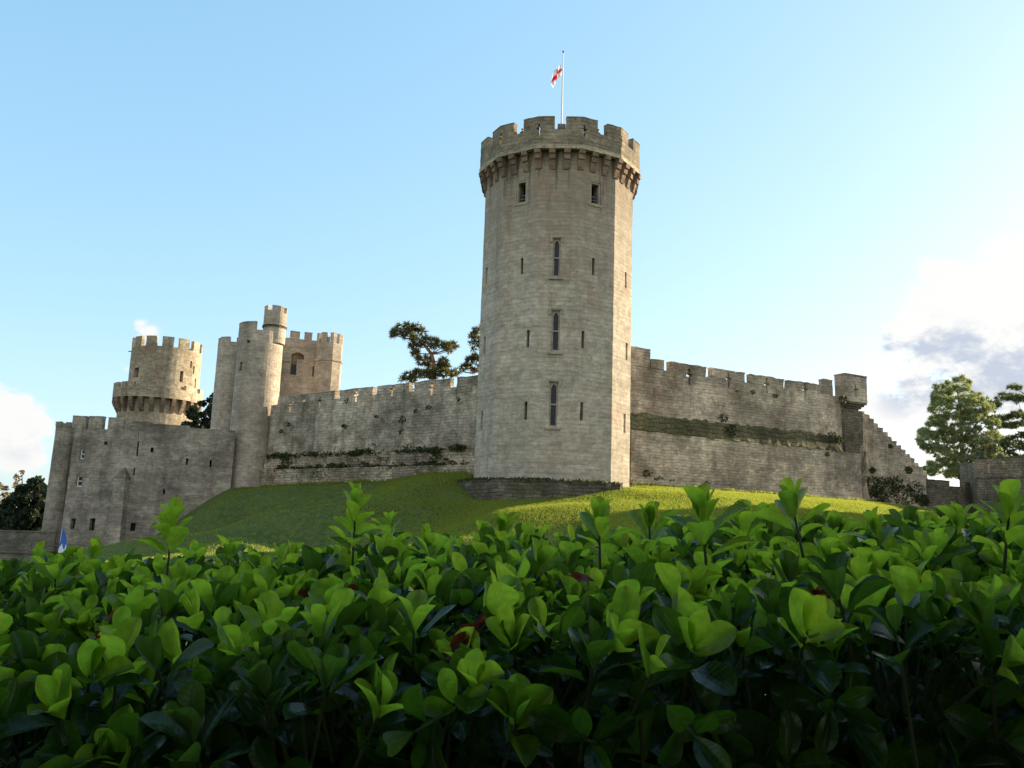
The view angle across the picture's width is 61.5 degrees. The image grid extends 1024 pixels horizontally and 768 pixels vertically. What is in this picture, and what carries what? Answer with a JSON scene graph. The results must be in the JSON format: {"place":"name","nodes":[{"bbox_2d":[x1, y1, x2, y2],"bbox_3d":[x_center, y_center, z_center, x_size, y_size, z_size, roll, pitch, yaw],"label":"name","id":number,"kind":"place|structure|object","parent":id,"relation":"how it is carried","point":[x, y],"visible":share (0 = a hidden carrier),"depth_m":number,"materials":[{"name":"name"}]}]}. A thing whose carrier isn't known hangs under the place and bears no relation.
{"place":"outdoors","nodes":[
{"label":"outdoors","id":0,"kind":"place"},
{"bbox_2d":[6,470,984,694],"bbox_3d":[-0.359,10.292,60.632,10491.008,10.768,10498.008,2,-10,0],"label":"ground","id":1,"kind":"structure","parent":0,"point":[226,509],"depth_m":67.87,"materials":[{"name":"green plant"}]},
{"bbox_2d":[0,482,10,503],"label":"autumn tree","id":2,"kind":"object","parent":1,"relation":"on","point":[6,493],"visible":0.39,"depth_m":127.33,"materials":[{"name":"brown plant"}]},
{"bbox_2d":[12,470,24,487],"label":"autumn tree","id":3,"kind":"object","parent":1,"relation":"on","point":[16,476],"visible":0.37,"depth_m":130.05,"materials":[{"name":"brown plant"}]},
{"bbox_2d":[0,475,47,530],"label":"evergreen tree","id":4,"kind":"object","parent":1,"relation":"on","point":[28,500],"visible":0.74,"depth_m":108.14,"materials":[{"name":"green plant"}]},
{"bbox_2d":[0,530,58,559],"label":"wall","id":5,"kind":"structure","parent":1,"relation":"on","point":[14,544],"depth_m":82.33,"materials":[{"name":"grey stone"}]},
{"bbox_2d":[58,528,66,552],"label":"feather banner","id":6,"kind":"object","parent":1,"relation":"on","point":[62,545],"visible":0.56,"depth_m":70.63,"materials":[{"name":"blue fabric"}]},
{"bbox_2d":[41,416,235,547],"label":"barbican","id":7,"kind":"structure","parent":1,"relation":"on","point":[115,481],"depth_m":89.93,"materials":[{"name":"stone"}]},
{"bbox_2d":[112,335,202,440],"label":"round tower","id":8,"kind":"structure","parent":1,"relation":"on","point":[160,385],"depth_m":127.17,"materials":[{"name":"stone"}]},
{"bbox_2d":[181,392,213,428],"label":"evergreen tree","id":9,"kind":"object","parent":1,"relation":"on","point":[195,416],"visible":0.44,"depth_m":109.58,"materials":[{"name":"green plant"}]},
{"bbox_2d":[210,305,343,488],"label":"gatehouse","id":10,"kind":"object","parent":1,"relation":"on","point":[258,372],"visible":0.64,"depth_m":97.28,"materials":[{"name":"stone"}]},
{"bbox_2d":[260,375,477,485],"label":"curtain wall","id":11,"kind":"structure","parent":1,"relation":"on","point":[318,420],"depth_m":84.41,"materials":[{"name":"stone"}]},
{"bbox_2d":[265,397,469,483],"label":"wall plants","id":12,"kind":"object","parent":11,"relation":"attached to","point":[432,449],"depth_m":84.03,"materials":[{"name":"green plant"}]},
{"bbox_2d":[388,320,459,389],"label":"pine tree","id":13,"kind":"object","parent":1,"relation":"on","point":[429,371],"visible":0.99,"depth_m":98.60,"materials":[{"name":"green plant"}]},
{"bbox_2d":[452,324,479,375],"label":"pine tree","id":14,"kind":"object","parent":1,"relation":"on","point":[472,357],"visible":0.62,"depth_m":101.94,"materials":[{"name":"green plant"}]},
{"bbox_2d":[0,478,1023,767],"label":"laurel hedge","id":15,"kind":"object","parent":1,"relation":"on","point":[698,638],"visible":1,"depth_m":1.51,"materials":[{"name":"green plant"}]},
{"bbox_2d":[458,116,640,499],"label":"polygonal tower","id":16,"kind":"structure","parent":1,"relation":"on","point":[554,381],"depth_m":71.57,"materials":[{"name":"stone"}]},
{"bbox_2d":[514,180,527,206],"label":"window","id":17,"kind":"structure","parent":16,"relation":"in","point":[519,184],"depth_m":73.31,"materials":[{"name":"stone"}]},
{"bbox_2d":[456,476,622,484],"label":"moss","id":18,"kind":"object","parent":16,"relation":"on","point":[467,479],"visible":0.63,"depth_m":67.79,"materials":[{"name":"green plant"}]},
{"bbox_2d":[545,379,560,429],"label":"window","id":19,"kind":"structure","parent":16,"relation":"in","point":[553,399],"depth_m":69.32,"materials":[{"name":"stone"}]},
{"bbox_2d":[548,307,562,353],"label":"window","id":20,"kind":"structure","parent":16,"relation":"in","point":[555,314],"depth_m":70.31,"materials":[{"name":"stone"}]},
{"bbox_2d":[549,235,563,279],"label":"window","id":21,"kind":"structure","parent":16,"relation":"in","point":[556,242],"depth_m":71.33,"materials":[{"name":"stone"}]},
{"bbox_2d":[557,51,565,128],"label":"flagpole","id":22,"kind":"object","parent":16,"relation":"on","point":[561,126],"visible":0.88,"depth_m":74.06,"materials":[{"name":"white metal"}]},
{"bbox_2d":[551,64,561,86],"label":"flag","id":23,"kind":"object","parent":22,"relation":"attached to","point":[557,73],"visible":1,"depth_m":74.51,"materials":[{"name":"fabric"}]},
{"bbox_2d":[589,182,601,207],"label":"window","id":24,"kind":"structure","parent":16,"relation":"in","point":[597,201],"depth_m":72.91,"materials":[{"name":"stone"}]},
{"bbox_2d":[629,347,865,499],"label":"curtain wall","id":25,"kind":"structure","parent":1,"relation":"on","point":[679,435],"depth_m":82.77,"materials":[{"name":"stone"}]},
{"bbox_2d":[642,389,846,483],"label":"wall plants","id":26,"kind":"object","parent":25,"relation":"attached to","point":[776,396],"depth_m":82.89,"materials":[{"name":"green plant"}]},
{"bbox_2d":[834,373,868,500],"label":"corner turret","id":27,"kind":"object","parent":1,"relation":"on","point":[852,388],"visible":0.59,"depth_m":91.18,"materials":[{"name":"stone"}]},
{"bbox_2d":[863,414,927,507],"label":"stepped wall","id":28,"kind":"structure","parent":1,"relation":"on","point":[883,459],"depth_m":93.85,"materials":[{"name":"stone"}]},
{"bbox_2d":[867,443,929,506],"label":"ivy","id":29,"kind":"object","parent":28,"relation":"attached to","point":[923,500],"visible":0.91,"depth_m":93.72,"materials":[{"name":"green plant"}]},
{"bbox_2d":[926,479,970,513],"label":"wall","id":30,"kind":"structure","parent":1,"relation":"on","point":[942,492],"depth_m":97.06,"materials":[{"name":"stone"}]},
{"bbox_2d":[914,373,1004,486],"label":"tree","id":31,"kind":"object","parent":1,"relation":"on","point":[965,407],"visible":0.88,"depth_m":113.99,"materials":[{"name":"green plant"}]},
{"bbox_2d":[958,435,1009,471],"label":"silvery shrub","id":32,"kind":"object","parent":1,"relation":"on","point":[977,454],"visible":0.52,"depth_m":109.66,"materials":[{"name":"green plant"}]},
{"bbox_2d":[960,456,1023,514],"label":"battlement wall","id":33,"kind":"structure","parent":1,"relation":"on","point":[981,476],"depth_m":95.55,"materials":[{"name":"stone"}]},
{"bbox_2d":[988,382,1023,466],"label":"cedar tree","id":34,"kind":"object","parent":1,"relation":"on","point":[1016,443],"visible":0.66,"depth_m":121.34,"materials":[{"name":"green plant"}]},
{"bbox_2d":[0,0,1023,507],"label":"sky","id":35,"kind":"structure","parent":0,"point":[827,188],"materials":[{"name":"blue"}]}
]}

